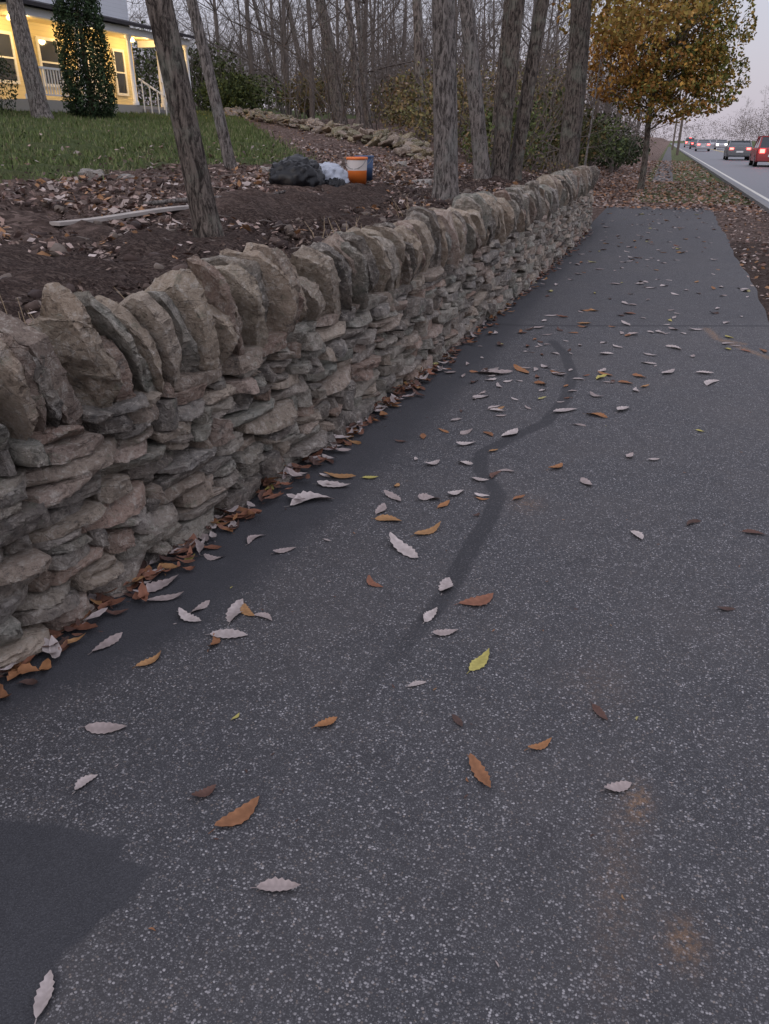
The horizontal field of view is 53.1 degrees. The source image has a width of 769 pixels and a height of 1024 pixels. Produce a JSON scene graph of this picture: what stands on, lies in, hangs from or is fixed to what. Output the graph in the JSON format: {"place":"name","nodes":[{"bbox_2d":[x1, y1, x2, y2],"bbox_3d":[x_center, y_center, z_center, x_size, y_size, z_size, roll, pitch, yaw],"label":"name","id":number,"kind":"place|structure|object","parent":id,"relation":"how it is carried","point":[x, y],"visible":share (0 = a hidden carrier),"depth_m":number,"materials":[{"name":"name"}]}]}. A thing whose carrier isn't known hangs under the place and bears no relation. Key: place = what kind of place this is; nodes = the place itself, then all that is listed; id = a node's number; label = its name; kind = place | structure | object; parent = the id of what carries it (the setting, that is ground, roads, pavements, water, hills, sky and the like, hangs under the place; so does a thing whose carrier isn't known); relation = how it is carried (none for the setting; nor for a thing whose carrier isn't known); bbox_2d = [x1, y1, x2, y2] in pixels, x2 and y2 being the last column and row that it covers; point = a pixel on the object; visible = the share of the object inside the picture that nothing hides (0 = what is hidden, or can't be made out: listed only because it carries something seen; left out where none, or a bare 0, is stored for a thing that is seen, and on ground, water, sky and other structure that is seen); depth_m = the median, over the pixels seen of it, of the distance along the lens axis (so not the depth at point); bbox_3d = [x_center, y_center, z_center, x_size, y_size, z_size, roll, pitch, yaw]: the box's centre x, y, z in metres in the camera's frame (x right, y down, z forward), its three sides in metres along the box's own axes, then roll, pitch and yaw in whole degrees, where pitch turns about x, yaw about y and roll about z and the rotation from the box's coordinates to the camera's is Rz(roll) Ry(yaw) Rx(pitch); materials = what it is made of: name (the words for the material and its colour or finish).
{"place":"outdoors","nodes":[
{"label":"outdoors","id":0,"kind":"place"},
{"bbox_2d":[0,2,152,40],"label":"porch ceiling","id":1,"kind":"structure","parent":0,"point":[3,10],"depth_m":25.65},
{"bbox_2d":[6,4,189,45],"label":"porch beam","id":2,"kind":"structure","parent":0,"point":[47,15],"depth_m":26.08,"materials":[{"name":"white wood"}]},
{"bbox_2d":[137,40,154,47],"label":"porch beam end","id":3,"kind":"structure","parent":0,"point":[146,44],"depth_m":30.53,"materials":[{"name":"wood"}]},
{"bbox_2d":[0,105,326,186],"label":"lawn grass","id":4,"kind":"structure","parent":0,"point":[207,127],"depth_m":15.16,"materials":[{"name":"green plant"}]},
{"bbox_2d":[0,206,768,1023],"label":"asphalt path","id":5,"kind":"structure","parent":0,"point":[426,892],"depth_m":2.33,"materials":[{"name":"grey asphalt"}]},
{"bbox_2d":[0,208,766,1023],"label":"fallen leaves","id":6,"kind":"object","parent":5,"relation":"on","point":[52,646],"visible":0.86,"depth_m":3.18,"materials":[{"name":"brown plant"}]},
{"bbox_2d":[0,104,768,320],"bbox_3d":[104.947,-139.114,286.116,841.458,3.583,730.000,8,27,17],"label":"ground","id":7,"kind":"structure","parent":0,"point":[26,269],"depth_m":7.78,"materials":[{"name":"soil"}]},
{"bbox_2d":[0,53,17,112],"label":"hedge","id":8,"kind":"object","parent":7,"relation":"on","point":[7,81],"visible":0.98,"depth_m":20.82,"materials":[{"name":"green plant"}]},
{"bbox_2d":[6,0,54,118],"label":"tree","id":9,"kind":"object","parent":7,"relation":"on","point":[36,95],"visible":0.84,"depth_m":19.86,"materials":[{"name":"grey plant"}]},
{"bbox_2d":[50,0,118,119],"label":"arborvitae","id":10,"kind":"object","parent":7,"relation":"on","point":[79,35],"visible":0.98,"depth_m":21.74,"materials":[{"name":"green plant"}]},
{"bbox_2d":[0,99,168,113],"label":"porch floor","id":11,"kind":"structure","parent":7,"relation":"on","point":[54,105],"depth_m":24.26,"materials":[{"name":"grey wood"}]},
{"bbox_2d":[124,35,139,104],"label":"porch column","id":12,"kind":"structure","parent":11,"relation":"on","point":[135,101],"depth_m":27.35,"materials":[{"name":"white wood"}]},
{"bbox_2d":[156,53,166,106],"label":"porch column","id":13,"kind":"structure","parent":11,"relation":"on","point":[161,80],"depth_m":29.02,"materials":[{"name":"white wood"}]},
{"bbox_2d":[182,46,191,89],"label":"porch column","id":14,"kind":"structure","parent":11,"relation":"on","point":[185,48],"depth_m":30.26,"materials":[{"name":"white wood"}]},
{"bbox_2d":[77,169,104,180],"bbox_3d":[-3.492,-4.053,9.261,0.321,0.137,0.233,8,27,17],"label":"rock","id":15,"kind":"object","parent":7,"relation":"on","point":[91,175],"visible":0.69,"depth_m":9.17,"materials":[{"name":"stone"}]},
{"bbox_2d":[38,66,167,114],"bbox_3d":[-8.574,-14.223,27.002,1.510,1.960,8.950,8,27,17],"label":"porch railing","id":16,"kind":"object","parent":7,"relation":"on","point":[139,79],"visible":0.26,"depth_m":24.28,"materials":[{"name":"white wood"}]},
{"bbox_2d":[49,205,188,225],"bbox_3d":[-2.134,-2.494,6.449,0.110,0.050,1.560,13,29,25],"label":"wooden board","id":17,"kind":"object","parent":7,"relation":"on","point":[121,215],"visible":0.87,"depth_m":6.35,"materials":[{"name":"wood"}]},
{"bbox_2d":[112,174,134,179],"bbox_3d":[-3.167,-4.053,9.345,0.260,0.101,0.158,-18,31,-32],"label":"rock","id":18,"kind":"object","parent":7,"relation":"on","point":[127,176],"visible":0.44,"depth_m":9.31,"materials":[{"name":"stone"}]},
{"bbox_2d":[143,109,168,113],"bbox_3d":[-8.501,-14.753,28.712,0.300,0.460,1.250,8,27,17],"label":"step","id":19,"kind":"object","parent":7,"relation":"on","point":[157,111],"visible":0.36,"depth_m":28.42,"materials":[{"name":"concrete"}]},
{"bbox_2d":[145,0,223,237],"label":"tree","id":20,"kind":"object","parent":7,"relation":"on","point":[205,218],"visible":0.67,"depth_m":5.56,"materials":[{"name":"grey plant"}]},
{"bbox_2d":[130,7,244,109],"bbox_3d":[-11.073,-23.587,39.490,7.972,5.979,6.794,0,26,-1],"label":"shrub","id":21,"kind":"object","parent":7,"relation":"on","point":[196,62],"visible":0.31,"depth_m":39.13,"materials":[{"name":"green plant"}]},
{"bbox_2d":[186,0,236,170],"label":"tree","id":22,"kind":"object","parent":7,"relation":"on","point":[228,156],"visible":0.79,"depth_m":10.59,"materials":[{"name":"grey plant"}]},
{"bbox_2d":[0,152,424,323],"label":"dry weeds","id":23,"kind":"object","parent":7,"relation":"on","point":[286,255],"visible":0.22,"depth_m":6.45,"materials":[{"name":"brown plant"}]},
{"bbox_2d":[142,190,285,204],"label":"fallen branch","id":24,"kind":"object","parent":7,"relation":"on","point":[167,201],"visible":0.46,"depth_m":7.29,"materials":[{"name":"brown wood"}]},
{"bbox_2d":[0,159,472,289],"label":"twig debris","id":25,"kind":"object","parent":7,"relation":"on","point":[243,188],"visible":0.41,"depth_m":8.86,"materials":[{"name":"brown plant"}]},
{"bbox_2d":[192,49,287,111],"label":"shrub","id":26,"kind":"object","parent":7,"relation":"on","point":[234,92],"visible":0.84,"depth_m":35.49,"materials":[{"name":"green plant"}]},
{"bbox_2d":[204,0,285,114],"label":"tree","id":27,"kind":"object","parent":7,"relation":"on","point":[282,110],"visible":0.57,"depth_m":39.38,"materials":[{"name":"wood"}]},
{"bbox_2d":[0,173,498,319],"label":"soil clods","id":28,"kind":"object","parent":7,"relation":"on","point":[35,304],"visible":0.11,"depth_m":6.17,"materials":[{"name":"brown soil"}]},
{"bbox_2d":[261,167,270,173],"bbox_3d":[-1.704,-5.067,11.429,0.261,0.113,0.189,14,29,27],"label":"rock","id":29,"kind":"object","parent":7,"relation":"on","point":[266,168],"visible":0.24,"depth_m":11.39,"materials":[{"name":"stone"}]},
{"bbox_2d":[268,154,324,186],"bbox_3d":[-1.100,-4.221,9.524,0.748,0.392,0.708,8,27,17],"label":"black plastic bag","id":30,"kind":"object","parent":7,"relation":"on","point":[298,170],"visible":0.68,"depth_m":9.32,"materials":[{"name":"black plastic"}]},
{"bbox_2d":[285,0,307,105],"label":"tree","id":31,"kind":"object","parent":7,"relation":"on","point":[286,3],"visible":0.07,"depth_m":38.41,"materials":[{"name":"brown wood"}]},
{"bbox_2d":[0,189,593,674],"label":"wall courses","id":32,"kind":"object","parent":7,"relation":"on","point":[106,499],"depth_m":3.35,"materials":[{"name":"grey stone"}]},
{"bbox_2d":[0,165,599,451],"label":"coping stones","id":33,"kind":"object","parent":32,"relation":"on","point":[66,354],"visible":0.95,"depth_m":3.32,"materials":[{"name":"stone"}]},
{"bbox_2d":[277,66,353,117],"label":"shrub","id":34,"kind":"object","parent":7,"relation":"on","point":[307,109],"visible":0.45,"depth_m":36.48,"materials":[{"name":"green plant"}]},
{"bbox_2d":[316,0,346,123],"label":"tree","id":35,"kind":"object","parent":7,"relation":"on","point":[338,101],"visible":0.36,"depth_m":33.83,"materials":[{"name":"brown wood"}]},
{"bbox_2d":[319,162,349,182],"bbox_3d":[-0.718,-4.335,9.865,0.558,0.293,0.524,8,27,17],"label":"white plastic bag","id":36,"kind":"object","parent":7,"relation":"on","point":[331,170],"visible":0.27,"depth_m":9.71,"materials":[{"name":"white plastic"}]},
{"bbox_2d":[325,177,345,186],"bbox_3d":[-0.626,-4.176,9.759,0.333,0.162,0.430,8,27,17],"label":"black plastic bag","id":37,"kind":"object","parent":7,"relation":"on","point":[336,182],"visible":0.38,"depth_m":9.63,"materials":[{"name":"black plastic"}]},
{"bbox_2d":[223,106,459,164],"bbox_3d":[-2.291,-12.763,26.187,2.623,2.489,22.256,-11,28,-22],"label":"stone rubble row","id":38,"kind":"object","parent":7,"relation":"on","point":[409,145],"visible":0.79,"depth_m":22.17,"materials":[{"name":"stone"}]},
{"bbox_2d":[344,0,365,129],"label":"tree","id":39,"kind":"object","parent":7,"relation":"on","point":[356,84],"visible":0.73,"depth_m":27.38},
{"bbox_2d":[345,157,367,184],"bbox_3d":[-0.363,-4.522,10.197,0.292,0.336,0.289,8,27,17],"label":"orange bucket","id":40,"kind":"object","parent":7,"relation":"on","point":[357,169],"visible":0.82,"depth_m":10.10,"materials":[{"name":"orange plastic"}]},
{"bbox_2d":[354,0,372,128],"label":"tree","id":41,"kind":"object","parent":7,"relation":"on","point":[363,78],"visible":0.64,"depth_m":32.12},
{"bbox_2d":[354,155,373,180],"bbox_3d":[-0.280,-4.757,10.638,0.273,0.314,0.270,8,27,17],"label":"blue bucket","id":42,"kind":"object","parent":7,"relation":"on","point":[369,177],"visible":0.49,"depth_m":10.57,"materials":[{"name":"plastic"}]},
{"bbox_2d":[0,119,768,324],"bbox_3d":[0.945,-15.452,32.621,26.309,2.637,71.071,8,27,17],"label":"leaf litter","id":43,"kind":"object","parent":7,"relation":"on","point":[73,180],"visible":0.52,"depth_m":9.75,"materials":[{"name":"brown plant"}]},
{"bbox_2d":[393,161,406,166],"bbox_3d":[0.273,-6.245,13.894,0.278,0.171,0.416,0,26,0],"label":"rock","id":44,"kind":"object","parent":7,"relation":"on","point":[404,164],"visible":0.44,"depth_m":13.79,"materials":[{"name":"stone"}]},
{"bbox_2d":[371,32,432,125],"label":"shrub","id":45,"kind":"object","parent":7,"relation":"on","point":[396,92],"visible":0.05,"depth_m":40.71,"materials":[{"name":"green plant"}]},
{"bbox_2d":[412,0,427,140],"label":"tree","id":46,"kind":"object","parent":7,"relation":"on","point":[418,34],"visible":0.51,"depth_m":24.70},
{"bbox_2d":[412,179,432,186],"bbox_3d":[0.545,-4.826,11.299,0.337,0.135,0.241,16,30,29],"label":"rock","id":47,"kind":"object","parent":7,"relation":"on","point":[429,181],"visible":0.42,"depth_m":11.22,"materials":[{"name":"stone"}]},
{"bbox_2d":[362,31,495,127],"bbox_3d":[2.567,-19.893,36.417,7.488,5.106,4.056,0,26,0],"label":"shrub","id":48,"kind":"object","parent":7,"relation":"on","point":[380,119],"visible":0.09,"depth_m":36.91,"materials":[{"name":"green plant"}]},
{"bbox_2d":[363,19,520,137],"bbox_3d":[1.994,-15.593,27.980,6.031,4.097,3.853,8,27,17],"label":"shrub","id":49,"kind":"object","parent":7,"relation":"on","point":[397,86],"visible":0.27,"depth_m":28.24,"materials":[{"name":"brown plant"}]},
{"bbox_2d":[431,0,458,200],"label":"tree","id":50,"kind":"object","parent":7,"relation":"on","point":[445,131],"visible":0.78,"depth_m":9.24,"materials":[{"name":"brown plant"}]},
{"bbox_2d":[373,12,517,146],"bbox_3d":[1.810,-13.059,23.818,4.570,3.915,5.151,-19,32,-34],"label":"shrub","id":51,"kind":"object","parent":7,"relation":"on","point":[428,112],"visible":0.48,"depth_m":23.82,"materials":[{"name":"green plant"}]},
{"bbox_2d":[127,0,768,174],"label":"woods","id":52,"kind":"object","parent":7,"relation":"on","point":[284,43],"visible":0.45,"depth_m":37.61,"materials":[{"name":"brown plant"}]},
{"bbox_2d":[134,24,768,155],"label":"distant trees","id":53,"kind":"object","parent":7,"relation":"on","point":[651,135],"visible":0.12,"depth_m":215.98,"materials":[{"name":"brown plant"}]},
{"bbox_2d":[459,0,491,180],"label":"tree","id":54,"kind":"object","parent":7,"relation":"on","point":[481,164],"visible":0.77,"depth_m":11.94,"materials":[{"name":"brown plant"}]},
{"bbox_2d":[455,0,508,168],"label":"tree","id":55,"kind":"object","parent":7,"relation":"on","point":[504,21],"visible":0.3,"depth_m":18.34,"materials":[{"name":"grey plant"}]},
{"bbox_2d":[410,0,591,168],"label":"tree","id":56,"kind":"object","parent":7,"relation":"on","point":[576,72],"visible":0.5,"depth_m":15.51,"materials":[{"name":"grey plant"}]},
{"bbox_2d":[552,0,738,49],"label":"oak branch foliage","id":57,"kind":"object","parent":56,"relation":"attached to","point":[633,10],"visible":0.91,"depth_m":15.53,"materials":[{"name":"orange plant"}]},
{"bbox_2d":[490,0,524,179],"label":"tree","id":58,"kind":"object","parent":7,"relation":"on","point":[504,117],"visible":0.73,"depth_m":12.13,"materials":[{"name":"grey plant"}]},
{"bbox_2d":[459,117,556,173],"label":"shrub","id":59,"kind":"object","parent":7,"relation":"on","point":[531,152],"visible":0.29,"depth_m":17.49,"materials":[{"name":"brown plant"}]},
{"bbox_2d":[456,17,591,147],"bbox_3d":[5.081,-15.987,29.367,6.148,5.234,5.606,15,30,28],"label":"shrub","id":60,"kind":"object","parent":7,"relation":"on","point":[539,87],"visible":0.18,"depth_m":28.41,"materials":[{"name":"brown plant"}]},
{"bbox_2d":[457,38,596,167],"bbox_3d":[3.690,-11.101,21.702,4.498,3.860,3.514,8,27,17],"label":"shrub","id":61,"kind":"object","parent":7,"relation":"on","point":[531,122],"visible":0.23,"depth_m":21.88,"materials":[{"name":"brown plant"}]},
{"bbox_2d":[509,0,549,180],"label":"tree","id":62,"kind":"object","parent":7,"relation":"on","point":[517,153],"visible":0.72,"depth_m":12.33,"materials":[{"name":"grey plant"}]},
{"bbox_2d":[488,12,601,134],"bbox_3d":[7.827,-22.050,38.820,6.291,6.203,6.427,20,32,35],"label":"shrub","id":63,"kind":"object","parent":7,"relation":"on","point":[562,77],"visible":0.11,"depth_m":38.37,"materials":[{"name":"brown plant"}]},
{"bbox_2d":[543,148,580,173],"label":"shrub","id":64,"kind":"object","parent":7,"relation":"on","point":[562,165],"visible":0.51,"depth_m":15.46,"materials":[{"name":"green plant"}]},
{"bbox_2d":[514,58,620,171],"bbox_3d":[6.259,-13.657,26.929,4.166,3.748,4.830,8,27,17],"label":"shrub","id":65,"kind":"object","parent":7,"relation":"on","point":[586,117],"visible":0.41,"depth_m":26.18,"materials":[{"name":"green plant"}]},
{"bbox_2d":[543,85,631,165],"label":"shrub","id":66,"kind":"object","parent":7,"relation":"on","point":[606,148],"visible":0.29,"depth_m":33.00,"materials":[{"name":"green plant"}]},
{"bbox_2d":[584,56,601,165],"bbox_3d":[3.992,-7.214,15.142,0.061,3.050,0.185,-22,33,-37],"label":"tree","id":67,"kind":"object","parent":7,"relation":"on","point":[586,154],"visible":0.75,"depth_m":14.96,"materials":[{"name":"brown plant"}]},
{"bbox_2d":[594,4,609,120],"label":"utility pole","id":68,"kind":"object","parent":7,"relation":"on","point":[597,99],"visible":0.06,"depth_m":44.59,"materials":[{"name":"brown wood"}]},
{"bbox_2d":[593,127,650,170],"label":"shrub","id":69,"kind":"object","parent":7,"relation":"on","point":[623,158],"visible":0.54,"depth_m":38.48,"materials":[{"name":"green plant"}]},
{"bbox_2d":[587,0,757,190],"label":"street tree","id":70,"kind":"object","parent":7,"relation":"on","point":[654,87],"visible":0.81,"depth_m":24.05,"materials":[{"name":"orange plant"}]},
{"bbox_2d":[671,90,680,149],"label":"utility pole","id":71,"kind":"object","parent":7,"relation":"on","point":[674,132],"visible":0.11,"depth_m":118.92,"materials":[{"name":"brown wood"}]},
{"bbox_2d":[676,59,690,154],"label":"utility pole","id":72,"kind":"object","parent":7,"relation":"on","point":[679,139],"visible":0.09,"depth_m":80.64,"materials":[{"name":"brown wood"}]},
{"bbox_2d":[671,144,768,212],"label":"kerb","id":73,"kind":"structure","parent":7,"relation":"on","point":[762,204],"depth_m":26.54,"materials":[{"name":"concrete"}]},
{"bbox_2d":[127,0,768,140],"label":"sky","id":74,"kind":"structure","parent":0,"point":[757,50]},
{"bbox_2d":[653,147,672,181],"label":"sidewalk","id":75,"kind":"structure","parent":0,"point":[667,156],"depth_m":45.26,"materials":[{"name":"grey concrete"}]},
{"bbox_2d":[670,143,768,203],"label":"road","id":76,"kind":"structure","parent":0,"point":[741,170],"depth_m":45.43,"materials":[{"name":"grey asphalt"}]},
{"bbox_2d":[684,138,694,146],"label":"car","id":77,"kind":"object","parent":76,"relation":"on","point":[687,141],"visible":0.52,"depth_m":152.96,"materials":[{"name":"paint"}]},
{"bbox_2d":[689,139,701,148],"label":"car","id":78,"kind":"object","parent":76,"relation":"on","point":[693,142],"visible":0.48,"depth_m":127.48,"materials":[{"name":"paint"}]},
{"bbox_2d":[695,140,710,150],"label":"car","id":79,"kind":"object","parent":76,"relation":"on","point":[703,144],"visible":0.98,"depth_m":105.91,"materials":[{"name":"paint"}]},
{"bbox_2d":[709,139,716,145],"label":"car","id":80,"kind":"object","parent":76,"relation":"on","point":[712,141],"visible":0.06,"depth_m":144.78,"materials":[{"name":"paint"}]},
{"bbox_2d":[714,139,727,149],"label":"car","id":81,"kind":"object","parent":76,"relation":"on","point":[720,143],"visible":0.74,"depth_m":122.96,"materials":[{"name":"paint"}]},
{"bbox_2d":[674,145,768,201],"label":"road edge line","id":82,"kind":"object","parent":76,"relation":"on","point":[760,195],"visible":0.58,"depth_m":30.88,"materials":[{"name":"paint"}]},
{"bbox_2d":[723,140,752,159],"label":"car","id":83,"kind":"object","parent":76,"relation":"on","point":[738,148],"visible":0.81,"depth_m":62.18,"materials":[{"name":"paint"}]},
{"bbox_2d":[749,136,768,166],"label":"suv","id":84,"kind":"object","parent":76,"relation":"on","point":[759,152],"visible":0.97,"depth_m":47.49,"materials":[{"name":"paint"}]},
{"bbox_3d":[-17.343,-12.733,25.054,9.200,1.020,18.200,8,27,17],"label":"foundation","id":85,"kind":"object","parent":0,"visible":0},
{"bbox_2d":[0,16,137,104],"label":"porch back wall","id":86,"kind":"structure","parent":85,"relation":"on","point":[39,29],"depth_m":26.27,"materials":[{"name":"yellow wood"}]},
{"bbox_2d":[0,30,20,83],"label":"porch window frame","id":87,"kind":"object","parent":86,"relation":"attached to","point":[13,52],"visible":0.89,"depth_m":24.94,"materials":[{"name":"white wood"}]},
{"bbox_2d":[0,33,17,80],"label":"porch window glass","id":88,"kind":"object","parent":87,"relation":"in","point":[5,47],"visible":0.75,"depth_m":24.77,"materials":[{"name":"grey glass"}]},
{"bbox_2d":[35,36,62,87],"bbox_3d":[-11.509,-15.489,26.518,0.050,1.480,1.080,8,27,17],"label":"porch window frame","id":89,"kind":"object","parent":86,"relation":"attached to","point":[38,46],"visible":0.5,"depth_m":26.15,"materials":[{"name":"white wood"}]},
{"bbox_2d":[38,39,61,84],"bbox_3d":[-11.524,-15.491,26.523,0.020,1.300,0.900,8,27,17],"label":"porch window glass","id":90,"kind":"object","parent":89,"relation":"in","point":[47,51],"visible":0.64,"depth_m":26.45,"materials":[{"name":"grey glass"}]},
{"bbox_2d":[87,47,107,102],"bbox_3d":[-10.750,-16.261,28.704,0.060,2.020,0.950,8,27,17],"label":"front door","id":91,"kind":"structure","parent":86,"relation":"attached to","point":[96,73],"depth_m":28.67,"materials":[{"name":"wood"}]},
{"bbox_2d":[111,48,129,95],"bbox_3d":[-10.258,-17.069,29.887,0.050,1.580,0.730,8,27,17],"label":"porch window frame","id":92,"kind":"object","parent":86,"relation":"attached to","point":[124,72],"visible":0.94,"depth_m":29.88,"materials":[{"name":"white wood"}]},
{"bbox_2d":[114,51,126,92],"bbox_3d":[-10.272,-17.071,29.891,0.020,1.400,0.550,8,27,17],"label":"porch window glass","id":93,"kind":"object","parent":92,"relation":"in","point":[120,68],"visible":0.86,"depth_m":29.89,"materials":[{"name":"grey glass"}]},
{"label":"front lower walls","id":94,"kind":"object","parent":85,"relation":"on","visible":0},
{"bbox_2d":[0,0,129,26],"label":"walls","id":95,"kind":"structure","parent":94,"relation":"on","point":[118,9],"depth_m":28.99,"materials":[{"name":"white paint"}]},
{"bbox_2d":[23,0,194,38],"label":"porch roof","id":96,"kind":"structure","parent":95,"relation":"attached to","point":[106,18],"depth_m":25.89,"materials":[{"name":"grey"}]}
]}

